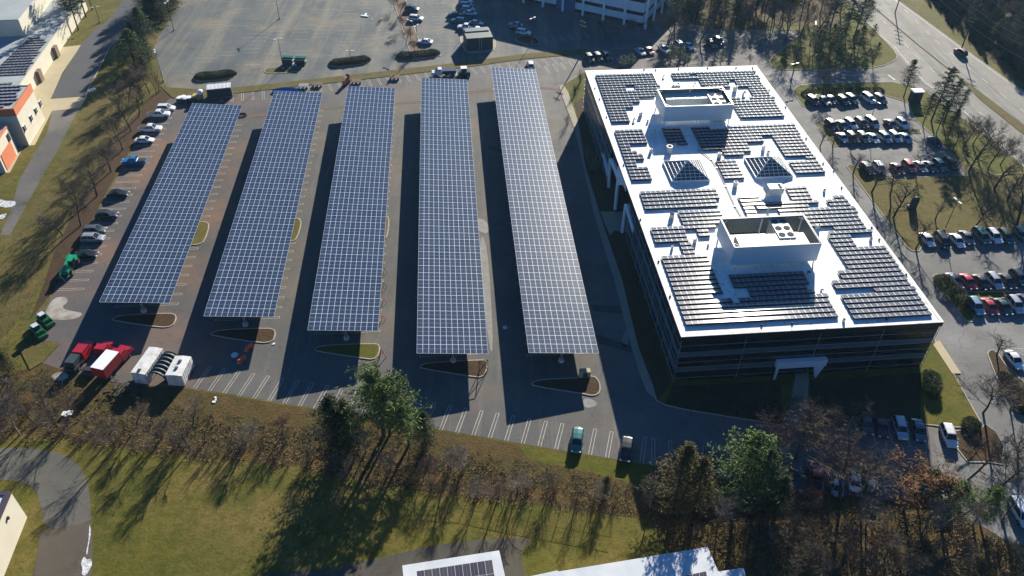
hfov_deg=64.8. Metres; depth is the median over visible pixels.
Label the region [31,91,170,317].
soil strip
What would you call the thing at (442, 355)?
stall lines
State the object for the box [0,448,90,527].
footpath
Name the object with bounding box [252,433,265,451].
bare shrub
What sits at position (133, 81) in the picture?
bare tree
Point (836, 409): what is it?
bare tree
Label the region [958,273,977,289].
parked car
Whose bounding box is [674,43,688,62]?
pine tree
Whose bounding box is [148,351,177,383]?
arched cover
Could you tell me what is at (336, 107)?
trench patch
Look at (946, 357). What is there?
sidewalk
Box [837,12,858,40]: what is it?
pine tree
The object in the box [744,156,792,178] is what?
pyramid skylight
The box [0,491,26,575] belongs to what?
beige building
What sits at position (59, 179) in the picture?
bare tree
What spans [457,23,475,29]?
pickup truck
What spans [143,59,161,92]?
bare shrub
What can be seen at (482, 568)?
rooftop solar array
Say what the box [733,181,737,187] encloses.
roof vent
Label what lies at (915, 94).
notice hut
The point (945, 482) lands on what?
oak tree
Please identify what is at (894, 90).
lawn
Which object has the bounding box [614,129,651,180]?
rooftop solar array
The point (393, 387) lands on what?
pine tree
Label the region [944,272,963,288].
parked car
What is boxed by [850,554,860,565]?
bare shrub
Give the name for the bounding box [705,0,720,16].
bare tree
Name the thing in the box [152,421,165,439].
bare shrub
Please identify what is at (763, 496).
cedar tree
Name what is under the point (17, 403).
bare tree
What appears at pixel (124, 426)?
bare shrub
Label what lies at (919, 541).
bare shrub
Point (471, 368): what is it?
planting bed
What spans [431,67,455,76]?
work truck
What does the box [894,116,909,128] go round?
parked suv
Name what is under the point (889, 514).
bare shrub
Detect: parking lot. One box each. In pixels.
[67,30,1018,543]
[154,0,749,88]
[755,64,1023,544]
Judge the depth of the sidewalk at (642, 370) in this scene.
164.60 m
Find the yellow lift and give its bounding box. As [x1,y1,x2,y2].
[192,89,203,101]
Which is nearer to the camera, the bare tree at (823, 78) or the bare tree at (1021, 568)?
the bare tree at (1021, 568)
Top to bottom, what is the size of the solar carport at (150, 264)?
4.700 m
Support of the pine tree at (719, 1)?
on the grove floor at (759, 19)
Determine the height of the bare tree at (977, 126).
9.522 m
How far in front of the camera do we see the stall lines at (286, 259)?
159.04 m
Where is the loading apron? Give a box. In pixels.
[0,45,86,173]
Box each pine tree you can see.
[52,0,72,6]
[52,0,84,29]
[71,0,86,16]
[333,359,424,449]
[360,372,425,434]
[374,397,435,449]
[618,55,626,67]
[628,54,638,64]
[663,44,680,64]
[667,0,688,23]
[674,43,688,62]
[683,0,707,23]
[685,53,693,65]
[697,425,795,513]
[711,0,722,18]
[714,50,728,65]
[718,0,736,26]
[731,0,748,23]
[732,0,747,25]
[732,443,803,506]
[751,0,763,15]
[784,0,804,21]
[799,0,814,18]
[809,30,825,58]
[813,19,834,51]
[820,0,849,26]
[823,24,841,59]
[829,31,848,63]
[837,0,868,35]
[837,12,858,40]
[847,30,863,58]
[851,0,880,38]
[852,25,870,53]
[862,0,881,25]
[869,24,878,41]
[870,42,882,64]
[898,59,922,96]
[903,466,944,500]
[919,93,939,124]
[922,477,986,527]
[925,66,960,121]
[932,101,953,133]
[936,78,969,118]
[956,89,971,108]
[961,477,1015,527]
[990,17,1005,41]
[1007,34,1023,57]
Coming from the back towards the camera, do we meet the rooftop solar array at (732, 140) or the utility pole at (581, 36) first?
the utility pole at (581, 36)
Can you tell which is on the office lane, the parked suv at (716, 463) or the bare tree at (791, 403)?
the parked suv at (716, 463)
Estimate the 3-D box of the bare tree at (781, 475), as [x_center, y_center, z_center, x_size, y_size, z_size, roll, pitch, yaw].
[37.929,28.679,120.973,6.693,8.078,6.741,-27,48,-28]
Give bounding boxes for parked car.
[74,249,98,258]
[106,189,129,197]
[134,135,154,143]
[418,38,432,44]
[447,11,461,16]
[462,9,477,15]
[469,19,483,25]
[508,21,523,26]
[509,25,522,30]
[635,47,645,55]
[643,46,654,54]
[684,42,694,49]
[823,95,838,103]
[830,471,844,497]
[834,132,848,142]
[835,120,848,129]
[847,469,861,492]
[866,132,880,143]
[872,414,889,437]
[883,119,897,128]
[889,162,904,174]
[899,132,912,143]
[910,418,927,441]
[912,160,928,172]
[918,232,935,246]
[922,160,938,172]
[926,136,943,146]
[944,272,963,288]
[948,233,965,247]
[957,230,974,244]
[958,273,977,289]
[971,274,991,289]
[979,298,999,314]
[992,297,1013,315]
[997,273,1017,288]
[1002,349,1023,369]
[1016,293,1023,305]
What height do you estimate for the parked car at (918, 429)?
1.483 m
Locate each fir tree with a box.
[110,28,153,68]
[110,39,129,62]
[119,22,142,42]
[121,6,158,37]
[130,0,166,21]
[136,55,150,72]
[139,37,157,60]
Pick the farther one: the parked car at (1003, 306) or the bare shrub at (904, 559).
the parked car at (1003, 306)
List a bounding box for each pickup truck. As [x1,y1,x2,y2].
[121,155,147,165]
[137,123,162,132]
[147,109,170,117]
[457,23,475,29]
[657,44,670,53]
[808,462,824,494]
[815,94,831,106]
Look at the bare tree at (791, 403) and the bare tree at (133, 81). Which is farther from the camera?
the bare tree at (133, 81)
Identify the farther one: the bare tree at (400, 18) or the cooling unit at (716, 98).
the bare tree at (400, 18)
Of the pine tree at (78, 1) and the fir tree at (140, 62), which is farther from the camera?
the pine tree at (78, 1)
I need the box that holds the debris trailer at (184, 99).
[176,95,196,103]
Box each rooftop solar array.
[0,36,46,75]
[0,82,21,107]
[416,560,494,575]
[595,73,660,122]
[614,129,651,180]
[640,188,719,209]
[651,209,723,254]
[661,254,837,325]
[662,127,687,144]
[671,70,784,118]
[686,571,706,575]
[691,123,816,159]
[715,159,744,179]
[738,186,931,319]
[788,160,825,173]
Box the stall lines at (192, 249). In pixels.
[114,124,235,306]
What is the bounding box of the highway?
[851,0,1023,165]
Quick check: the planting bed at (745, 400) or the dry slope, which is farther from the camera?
the dry slope
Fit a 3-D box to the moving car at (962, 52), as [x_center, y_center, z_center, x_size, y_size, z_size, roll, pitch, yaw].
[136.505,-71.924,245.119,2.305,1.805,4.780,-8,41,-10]
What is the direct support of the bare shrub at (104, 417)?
on the bank soil
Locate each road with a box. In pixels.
[1,109,77,234]
[51,0,142,98]
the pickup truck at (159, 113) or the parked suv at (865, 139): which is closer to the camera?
the parked suv at (865, 139)
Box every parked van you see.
[789,460,803,491]
[860,91,876,103]
[864,114,880,128]
[933,230,951,248]
[971,226,991,243]
[1006,495,1023,527]
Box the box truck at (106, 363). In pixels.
[90,345,133,379]
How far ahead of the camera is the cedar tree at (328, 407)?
122.29 m
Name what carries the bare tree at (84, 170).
on the soil strip
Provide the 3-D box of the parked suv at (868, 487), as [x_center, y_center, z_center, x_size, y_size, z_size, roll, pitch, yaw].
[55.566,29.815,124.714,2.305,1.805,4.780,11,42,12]
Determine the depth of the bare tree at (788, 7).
258.90 m
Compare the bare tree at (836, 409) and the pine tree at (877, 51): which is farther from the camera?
the pine tree at (877, 51)
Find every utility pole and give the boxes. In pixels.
[579,20,585,55]
[961,17,977,47]
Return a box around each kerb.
[85,6,142,95]
[112,0,1023,463]
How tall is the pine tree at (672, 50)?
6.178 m
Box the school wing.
[0,125,17,172]
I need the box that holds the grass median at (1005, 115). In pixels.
[955,74,1023,133]
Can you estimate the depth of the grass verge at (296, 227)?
174.02 m
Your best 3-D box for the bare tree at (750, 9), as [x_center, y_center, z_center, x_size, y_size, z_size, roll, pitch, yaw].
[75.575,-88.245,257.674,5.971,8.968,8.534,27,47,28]
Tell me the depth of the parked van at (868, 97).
220.69 m
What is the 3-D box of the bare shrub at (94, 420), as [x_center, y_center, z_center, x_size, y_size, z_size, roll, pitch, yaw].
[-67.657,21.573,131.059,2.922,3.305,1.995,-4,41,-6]
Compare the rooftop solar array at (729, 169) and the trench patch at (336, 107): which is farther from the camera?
the trench patch at (336, 107)
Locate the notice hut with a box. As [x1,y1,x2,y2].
[908,88,924,101]
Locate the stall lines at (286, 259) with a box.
[214,110,322,320]
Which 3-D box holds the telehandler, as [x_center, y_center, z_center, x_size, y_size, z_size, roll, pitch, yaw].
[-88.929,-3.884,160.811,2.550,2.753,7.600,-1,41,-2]
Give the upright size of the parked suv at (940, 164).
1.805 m
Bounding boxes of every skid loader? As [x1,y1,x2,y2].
[28,322,48,340]
[34,311,55,328]
[458,66,469,78]
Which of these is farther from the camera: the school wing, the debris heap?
the school wing
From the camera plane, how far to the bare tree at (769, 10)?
256.49 m
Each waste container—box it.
[282,55,293,64]
[294,56,306,65]
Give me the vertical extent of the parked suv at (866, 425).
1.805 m
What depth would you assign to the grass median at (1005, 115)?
218.93 m
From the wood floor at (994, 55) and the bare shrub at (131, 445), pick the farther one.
the wood floor at (994, 55)
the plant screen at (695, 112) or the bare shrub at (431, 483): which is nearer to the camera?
the bare shrub at (431, 483)
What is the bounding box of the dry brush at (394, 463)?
[0,402,663,519]
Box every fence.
[19,235,46,287]
[432,485,614,520]
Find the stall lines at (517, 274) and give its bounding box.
[493,93,588,355]
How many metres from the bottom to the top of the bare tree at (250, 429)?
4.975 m
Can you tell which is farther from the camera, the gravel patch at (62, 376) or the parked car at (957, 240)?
the parked car at (957, 240)
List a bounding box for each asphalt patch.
[488,145,501,151]
[590,305,621,313]
[595,334,630,352]
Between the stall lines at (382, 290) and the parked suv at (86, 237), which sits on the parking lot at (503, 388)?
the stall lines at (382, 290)
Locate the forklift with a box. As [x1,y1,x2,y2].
[342,74,349,84]
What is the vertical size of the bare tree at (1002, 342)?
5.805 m
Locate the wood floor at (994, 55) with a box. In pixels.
[930,0,1023,84]
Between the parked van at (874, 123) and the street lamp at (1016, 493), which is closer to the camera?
the street lamp at (1016, 493)
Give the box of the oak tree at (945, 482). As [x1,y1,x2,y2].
[884,445,976,512]
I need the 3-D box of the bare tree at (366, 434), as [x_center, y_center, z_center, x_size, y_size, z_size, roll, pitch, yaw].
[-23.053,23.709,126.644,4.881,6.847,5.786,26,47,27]
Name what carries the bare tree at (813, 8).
on the lawn at (862, 58)
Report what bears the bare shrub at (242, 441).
on the bank soil
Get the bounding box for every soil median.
[385,216,387,236]
[394,0,439,57]
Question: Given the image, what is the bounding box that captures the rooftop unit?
[763,183,784,196]
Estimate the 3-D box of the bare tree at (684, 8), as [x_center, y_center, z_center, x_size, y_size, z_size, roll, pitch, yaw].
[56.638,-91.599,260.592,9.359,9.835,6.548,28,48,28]
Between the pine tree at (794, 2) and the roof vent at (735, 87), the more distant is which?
the pine tree at (794, 2)
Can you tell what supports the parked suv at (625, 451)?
on the office lane
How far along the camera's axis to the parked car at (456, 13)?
262.48 m
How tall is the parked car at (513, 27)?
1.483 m
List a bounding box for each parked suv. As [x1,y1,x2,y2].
[80,232,105,243]
[82,224,107,233]
[94,209,118,220]
[156,103,175,111]
[404,4,418,11]
[409,14,423,21]
[451,16,465,23]
[459,1,473,6]
[460,5,475,11]
[515,27,530,35]
[527,61,534,68]
[570,427,583,453]
[584,52,594,62]
[592,51,602,61]
[601,50,611,60]
[618,436,633,462]
[674,40,685,49]
[705,38,717,48]
[705,445,718,471]
[712,35,724,45]
[805,94,820,105]
[824,118,838,130]
[835,94,850,105]
[843,117,858,129]
[844,93,859,104]
[845,130,859,143]
[853,116,868,128]
[855,130,870,143]
[857,410,873,435]
[859,161,874,175]
[864,469,877,495]
[871,160,885,173]
[873,92,887,104]
[876,130,892,143]
[887,130,902,142]
[891,415,909,440]
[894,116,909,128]
[901,159,916,172]
[931,158,947,171]
[938,422,958,447]
[941,156,958,169]
[965,296,985,314]
[983,271,1004,289]
[985,227,1003,243]
[997,228,1015,243]
[1004,294,1023,313]
[1008,268,1023,285]
[1011,226,1023,241]
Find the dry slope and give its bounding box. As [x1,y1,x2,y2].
[0,82,138,338]
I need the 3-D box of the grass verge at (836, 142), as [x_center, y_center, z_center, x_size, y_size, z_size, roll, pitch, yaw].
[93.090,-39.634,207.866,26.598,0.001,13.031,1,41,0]
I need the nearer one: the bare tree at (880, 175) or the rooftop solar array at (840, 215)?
the rooftop solar array at (840, 215)
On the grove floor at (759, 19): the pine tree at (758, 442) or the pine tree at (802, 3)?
the pine tree at (802, 3)
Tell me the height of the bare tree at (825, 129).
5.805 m
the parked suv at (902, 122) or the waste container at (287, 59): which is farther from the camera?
the waste container at (287, 59)
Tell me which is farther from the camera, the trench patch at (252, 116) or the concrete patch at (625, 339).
the trench patch at (252, 116)
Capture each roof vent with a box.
[666,145,672,152]
[669,212,674,218]
[672,82,680,86]
[733,85,737,91]
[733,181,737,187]
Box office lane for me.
[537,75,940,502]
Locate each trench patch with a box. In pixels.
[243,113,264,118]
[320,105,344,109]
[395,100,420,103]
[468,88,492,93]
[539,87,559,89]
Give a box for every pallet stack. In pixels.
[298,83,308,88]
[313,82,322,87]
[352,79,361,83]
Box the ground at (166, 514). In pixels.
[0,0,1023,575]
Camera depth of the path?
114.71 m
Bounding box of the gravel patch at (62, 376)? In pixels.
[51,372,67,380]
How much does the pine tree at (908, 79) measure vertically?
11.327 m
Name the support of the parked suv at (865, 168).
on the parking lot at (967, 345)
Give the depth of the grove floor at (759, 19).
264.92 m
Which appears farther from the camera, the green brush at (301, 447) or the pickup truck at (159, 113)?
the pickup truck at (159, 113)
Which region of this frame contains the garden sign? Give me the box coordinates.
[907,196,919,208]
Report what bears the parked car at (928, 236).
on the parking lot at (967, 345)
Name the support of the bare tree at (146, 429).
on the bank soil
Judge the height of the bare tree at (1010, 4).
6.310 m
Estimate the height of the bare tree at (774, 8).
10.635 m
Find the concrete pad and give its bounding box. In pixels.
[461,35,494,52]
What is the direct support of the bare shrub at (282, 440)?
on the bank soil
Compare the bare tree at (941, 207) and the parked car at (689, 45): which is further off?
the parked car at (689, 45)
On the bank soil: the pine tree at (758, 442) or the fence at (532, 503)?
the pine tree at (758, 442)
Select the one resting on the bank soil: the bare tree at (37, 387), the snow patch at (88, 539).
the bare tree at (37, 387)
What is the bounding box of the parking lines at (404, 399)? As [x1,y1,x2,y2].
[56,3,1023,501]
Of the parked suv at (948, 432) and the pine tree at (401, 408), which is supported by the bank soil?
the pine tree at (401, 408)
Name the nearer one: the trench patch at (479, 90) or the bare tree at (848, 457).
the bare tree at (848, 457)
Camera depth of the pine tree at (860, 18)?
247.07 m
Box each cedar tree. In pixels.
[0,351,18,376]
[140,0,175,22]
[152,0,184,12]
[301,392,367,469]
[318,397,369,458]
[411,411,440,452]
[598,475,615,496]
[640,440,711,520]
[675,455,723,518]
[751,474,777,513]
[759,475,799,522]
[939,108,962,137]
[988,21,1000,42]
[1002,30,1017,54]
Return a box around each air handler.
[663,91,713,105]
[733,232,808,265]
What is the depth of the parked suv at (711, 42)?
246.65 m
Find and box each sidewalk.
[560,85,655,398]
[600,211,627,234]
[786,373,808,427]
[933,341,960,372]
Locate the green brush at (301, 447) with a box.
[0,364,646,500]
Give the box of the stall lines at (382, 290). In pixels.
[314,107,394,334]
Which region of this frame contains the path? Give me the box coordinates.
[258,538,530,575]
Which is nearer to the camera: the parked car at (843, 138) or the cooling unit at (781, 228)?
the cooling unit at (781, 228)
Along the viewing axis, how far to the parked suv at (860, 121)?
210.07 m
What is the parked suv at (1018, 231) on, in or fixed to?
on the parking lot at (967, 345)
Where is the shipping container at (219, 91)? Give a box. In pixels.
[206,82,237,99]
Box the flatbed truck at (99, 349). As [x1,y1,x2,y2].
[83,340,115,371]
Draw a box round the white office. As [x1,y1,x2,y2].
[522,0,670,28]
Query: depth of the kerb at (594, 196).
152.81 m
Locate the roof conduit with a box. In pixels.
[698,141,741,216]
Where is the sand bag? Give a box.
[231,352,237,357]
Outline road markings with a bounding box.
[830,0,1022,160]
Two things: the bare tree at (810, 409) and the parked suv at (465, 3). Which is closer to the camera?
the bare tree at (810, 409)
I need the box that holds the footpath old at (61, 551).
[33,522,92,575]
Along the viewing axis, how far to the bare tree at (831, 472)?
120.13 m
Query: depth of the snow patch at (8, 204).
180.00 m
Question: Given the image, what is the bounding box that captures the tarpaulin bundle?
[272,87,298,91]
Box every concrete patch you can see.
[478,219,487,232]
[480,237,492,350]
[583,398,596,407]
[621,331,627,345]
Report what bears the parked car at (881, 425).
on the office lane
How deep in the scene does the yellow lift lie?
216.56 m
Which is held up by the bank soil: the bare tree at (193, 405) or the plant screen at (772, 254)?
the bare tree at (193, 405)
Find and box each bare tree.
[0,370,19,411]
[0,386,47,425]
[0,390,27,435]
[0,397,18,427]
[21,370,68,414]
[26,402,73,435]
[28,209,65,234]
[49,391,84,420]
[50,175,78,198]
[50,179,92,225]
[66,157,111,196]
[80,413,122,447]
[86,141,129,171]
[99,115,128,149]
[101,94,136,130]
[103,83,124,110]
[113,72,141,102]
[116,84,150,115]
[118,60,144,76]
[122,74,149,102]
[122,396,148,428]
[127,66,154,93]
[132,416,168,445]
[164,417,195,453]
[174,392,202,424]
[233,419,259,447]
[267,412,291,434]
[308,425,323,445]
[331,451,358,477]
[347,426,379,451]
[373,446,397,468]
[394,2,406,13]
[394,15,408,28]
[401,28,413,41]
[408,39,417,50]
[411,454,438,481]
[433,435,468,473]
[457,452,478,468]
[462,475,487,499]
[479,471,524,501]
[505,466,541,491]
[533,465,562,492]
[587,479,610,503]
[597,19,613,37]
[629,473,665,507]
[643,19,655,30]
[657,16,686,43]
[658,491,693,519]
[659,11,688,41]
[680,0,692,17]
[690,0,711,23]
[693,14,714,41]
[704,489,746,527]
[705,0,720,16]
[711,8,731,27]
[728,404,820,458]
[738,0,759,24]
[757,0,789,25]
[757,461,792,494]
[758,0,789,26]
[764,0,781,25]
[766,3,804,42]
[774,393,844,460]
[779,385,815,421]
[781,508,818,548]
[781,531,837,575]
[782,0,801,22]
[785,46,807,63]
[791,478,825,511]
[793,396,836,436]
[796,0,822,35]
[804,409,911,500]
[814,396,859,424]
[815,0,844,31]
[816,66,838,93]
[817,124,833,145]
[818,431,870,492]
[818,508,864,548]
[827,438,903,495]
[828,124,846,145]
[836,537,864,566]
[847,394,877,423]
[849,130,863,145]
[850,154,869,173]
[850,539,882,571]
[854,489,896,531]
[861,157,898,192]
[872,526,913,571]
[881,166,903,194]
[886,179,919,217]
[900,544,938,575]
[906,212,944,248]
[913,153,926,175]
[921,491,968,534]
[931,529,984,568]
[934,494,991,530]
[935,201,949,219]
[941,122,973,149]
[946,151,967,175]
[954,367,1023,413]
[958,425,1023,491]
[960,111,989,149]
[960,142,1001,172]
[968,114,996,144]
[970,195,1005,225]
[978,120,1009,159]
[979,191,1001,209]
[986,330,1018,355]
[987,133,1016,169]
[988,161,1023,188]
[990,171,1023,199]
[991,375,1023,410]
[993,443,1023,486]
[994,137,1023,164]
[1001,0,1016,14]
[1001,29,1020,51]
[1001,178,1023,225]
[1004,425,1023,470]
[1007,536,1023,574]
[1008,145,1023,182]
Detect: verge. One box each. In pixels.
[20,342,58,368]
[161,49,588,97]
[191,222,207,243]
[265,67,301,72]
[291,218,299,240]
[518,445,654,485]
[816,122,919,145]
[848,161,1023,250]
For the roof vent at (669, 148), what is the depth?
178.04 m
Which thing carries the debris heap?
on the bank soil
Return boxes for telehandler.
[55,254,80,284]
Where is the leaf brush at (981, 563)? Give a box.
[645,475,1023,575]
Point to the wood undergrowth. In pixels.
(976, 36)
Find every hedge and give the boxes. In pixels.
[193,69,237,79]
[328,55,370,65]
[396,48,439,58]
[801,86,884,94]
[920,368,942,400]
[933,273,971,310]
[961,416,982,433]
[997,370,1023,414]
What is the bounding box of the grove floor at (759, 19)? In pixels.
[674,0,844,29]
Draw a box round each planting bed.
[113,314,174,325]
[212,329,273,341]
[421,360,486,375]
[516,36,538,43]
[532,376,598,394]
[575,97,669,398]
[666,380,782,424]
[809,372,920,427]
[956,424,1002,463]
[988,350,1023,415]
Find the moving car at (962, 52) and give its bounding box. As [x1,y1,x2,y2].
[953,48,967,56]
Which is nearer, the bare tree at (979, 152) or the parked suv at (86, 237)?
the parked suv at (86, 237)
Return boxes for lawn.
[196,73,235,80]
[315,344,378,357]
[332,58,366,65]
[564,72,978,429]
[673,0,896,69]
[794,82,1023,173]
[933,274,1023,320]
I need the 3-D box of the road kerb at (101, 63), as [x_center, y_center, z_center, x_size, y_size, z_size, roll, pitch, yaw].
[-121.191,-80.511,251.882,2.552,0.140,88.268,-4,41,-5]
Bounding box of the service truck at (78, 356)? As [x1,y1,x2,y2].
[64,340,96,371]
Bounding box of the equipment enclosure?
[463,27,492,50]
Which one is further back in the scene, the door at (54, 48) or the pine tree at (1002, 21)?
the pine tree at (1002, 21)
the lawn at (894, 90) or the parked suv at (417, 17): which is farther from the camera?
the parked suv at (417, 17)
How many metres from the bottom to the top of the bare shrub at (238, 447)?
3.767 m
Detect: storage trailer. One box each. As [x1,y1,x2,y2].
[130,347,163,384]
[165,356,194,385]
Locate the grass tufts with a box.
[0,93,129,350]
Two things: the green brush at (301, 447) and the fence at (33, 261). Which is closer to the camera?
the green brush at (301, 447)
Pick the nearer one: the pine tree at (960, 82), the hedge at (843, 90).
the pine tree at (960, 82)
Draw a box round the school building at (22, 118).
[0,0,87,145]
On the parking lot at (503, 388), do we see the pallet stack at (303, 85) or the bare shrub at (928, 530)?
the pallet stack at (303, 85)
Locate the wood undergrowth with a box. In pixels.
[931,0,1023,73]
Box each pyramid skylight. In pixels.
[663,159,709,182]
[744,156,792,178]
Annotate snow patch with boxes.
[0,199,15,207]
[81,557,91,575]
[86,526,90,553]
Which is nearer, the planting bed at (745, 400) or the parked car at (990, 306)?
the planting bed at (745, 400)
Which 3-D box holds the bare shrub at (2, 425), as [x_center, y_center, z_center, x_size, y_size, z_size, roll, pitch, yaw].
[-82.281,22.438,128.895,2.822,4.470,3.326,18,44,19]
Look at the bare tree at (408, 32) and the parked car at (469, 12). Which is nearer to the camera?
the bare tree at (408, 32)
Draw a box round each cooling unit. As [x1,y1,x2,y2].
[706,92,727,121]
[765,218,796,238]
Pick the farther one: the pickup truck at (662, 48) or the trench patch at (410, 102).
the pickup truck at (662, 48)
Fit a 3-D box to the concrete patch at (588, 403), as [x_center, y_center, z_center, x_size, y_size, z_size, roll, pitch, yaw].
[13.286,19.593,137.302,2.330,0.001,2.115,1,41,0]
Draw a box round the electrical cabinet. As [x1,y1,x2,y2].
[579,368,590,377]
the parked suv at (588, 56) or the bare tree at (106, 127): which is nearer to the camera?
the bare tree at (106, 127)
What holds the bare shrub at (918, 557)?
on the bank soil
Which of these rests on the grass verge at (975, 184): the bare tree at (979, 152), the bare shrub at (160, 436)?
the bare tree at (979, 152)
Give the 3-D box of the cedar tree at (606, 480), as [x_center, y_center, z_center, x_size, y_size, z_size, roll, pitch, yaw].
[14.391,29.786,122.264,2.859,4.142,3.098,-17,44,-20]
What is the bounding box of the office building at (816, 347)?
[583,65,943,380]
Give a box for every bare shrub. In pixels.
[0,422,7,438]
[79,419,87,428]
[87,413,101,426]
[96,409,116,424]
[114,433,124,443]
[118,419,128,432]
[121,434,136,450]
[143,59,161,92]
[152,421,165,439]
[164,428,177,448]
[174,426,188,447]
[198,444,210,457]
[218,431,234,450]
[229,439,246,455]
[231,426,245,444]
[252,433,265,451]
[275,430,288,445]
[300,443,311,461]
[377,466,391,477]
[399,464,414,484]
[423,469,436,489]
[443,448,455,465]
[452,460,466,475]
[479,359,487,371]
[521,478,532,493]
[544,480,559,498]
[567,489,583,510]
[577,68,584,82]
[583,151,598,167]
[744,504,752,515]
[766,526,779,545]
[824,555,840,573]
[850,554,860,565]
[872,557,893,575]
[880,499,896,522]
[891,529,913,547]
[896,542,919,568]
[909,548,924,567]
[914,534,925,547]
[923,524,936,535]
[933,535,950,548]
[984,532,996,541]
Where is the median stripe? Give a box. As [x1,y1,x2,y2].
[867,1,954,74]
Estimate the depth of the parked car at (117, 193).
181.92 m
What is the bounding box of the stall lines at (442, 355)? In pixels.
[419,354,470,356]
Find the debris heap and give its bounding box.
[95,376,144,396]
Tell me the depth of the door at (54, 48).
235.62 m
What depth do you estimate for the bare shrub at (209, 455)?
126.84 m
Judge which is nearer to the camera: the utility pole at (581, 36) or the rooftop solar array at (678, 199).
the rooftop solar array at (678, 199)
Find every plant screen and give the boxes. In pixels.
[655,87,733,125]
[716,214,821,267]
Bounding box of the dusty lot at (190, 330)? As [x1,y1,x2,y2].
[37,95,318,391]
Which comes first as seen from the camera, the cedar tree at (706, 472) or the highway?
the cedar tree at (706, 472)
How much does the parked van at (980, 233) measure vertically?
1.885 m
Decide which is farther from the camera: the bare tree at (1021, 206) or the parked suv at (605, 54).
the parked suv at (605, 54)
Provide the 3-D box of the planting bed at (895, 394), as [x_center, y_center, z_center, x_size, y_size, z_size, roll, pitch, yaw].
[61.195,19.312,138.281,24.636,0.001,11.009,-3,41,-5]
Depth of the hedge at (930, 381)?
139.62 m
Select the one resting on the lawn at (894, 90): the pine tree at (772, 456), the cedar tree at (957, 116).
the cedar tree at (957, 116)
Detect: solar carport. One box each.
[99,103,241,312]
[204,91,321,326]
[308,86,394,340]
[417,78,487,362]
[491,67,598,362]
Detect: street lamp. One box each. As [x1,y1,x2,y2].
[868,99,880,125]
[943,197,961,230]
[1000,489,1023,520]
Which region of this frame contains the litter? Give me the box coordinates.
[61,410,71,416]
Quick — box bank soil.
[0,364,1023,575]
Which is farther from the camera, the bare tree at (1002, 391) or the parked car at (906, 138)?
the parked car at (906, 138)
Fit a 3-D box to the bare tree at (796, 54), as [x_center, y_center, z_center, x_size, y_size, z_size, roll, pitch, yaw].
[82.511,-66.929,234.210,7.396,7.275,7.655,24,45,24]
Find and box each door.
[35,68,44,82]
[51,45,60,57]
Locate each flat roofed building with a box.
[402,550,504,575]
[534,547,745,575]
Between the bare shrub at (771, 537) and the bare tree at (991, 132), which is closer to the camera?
the bare shrub at (771, 537)
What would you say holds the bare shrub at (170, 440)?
on the bank soil
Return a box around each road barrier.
[237,354,246,364]
[244,343,253,351]
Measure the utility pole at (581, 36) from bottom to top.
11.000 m
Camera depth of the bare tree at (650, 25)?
251.44 m

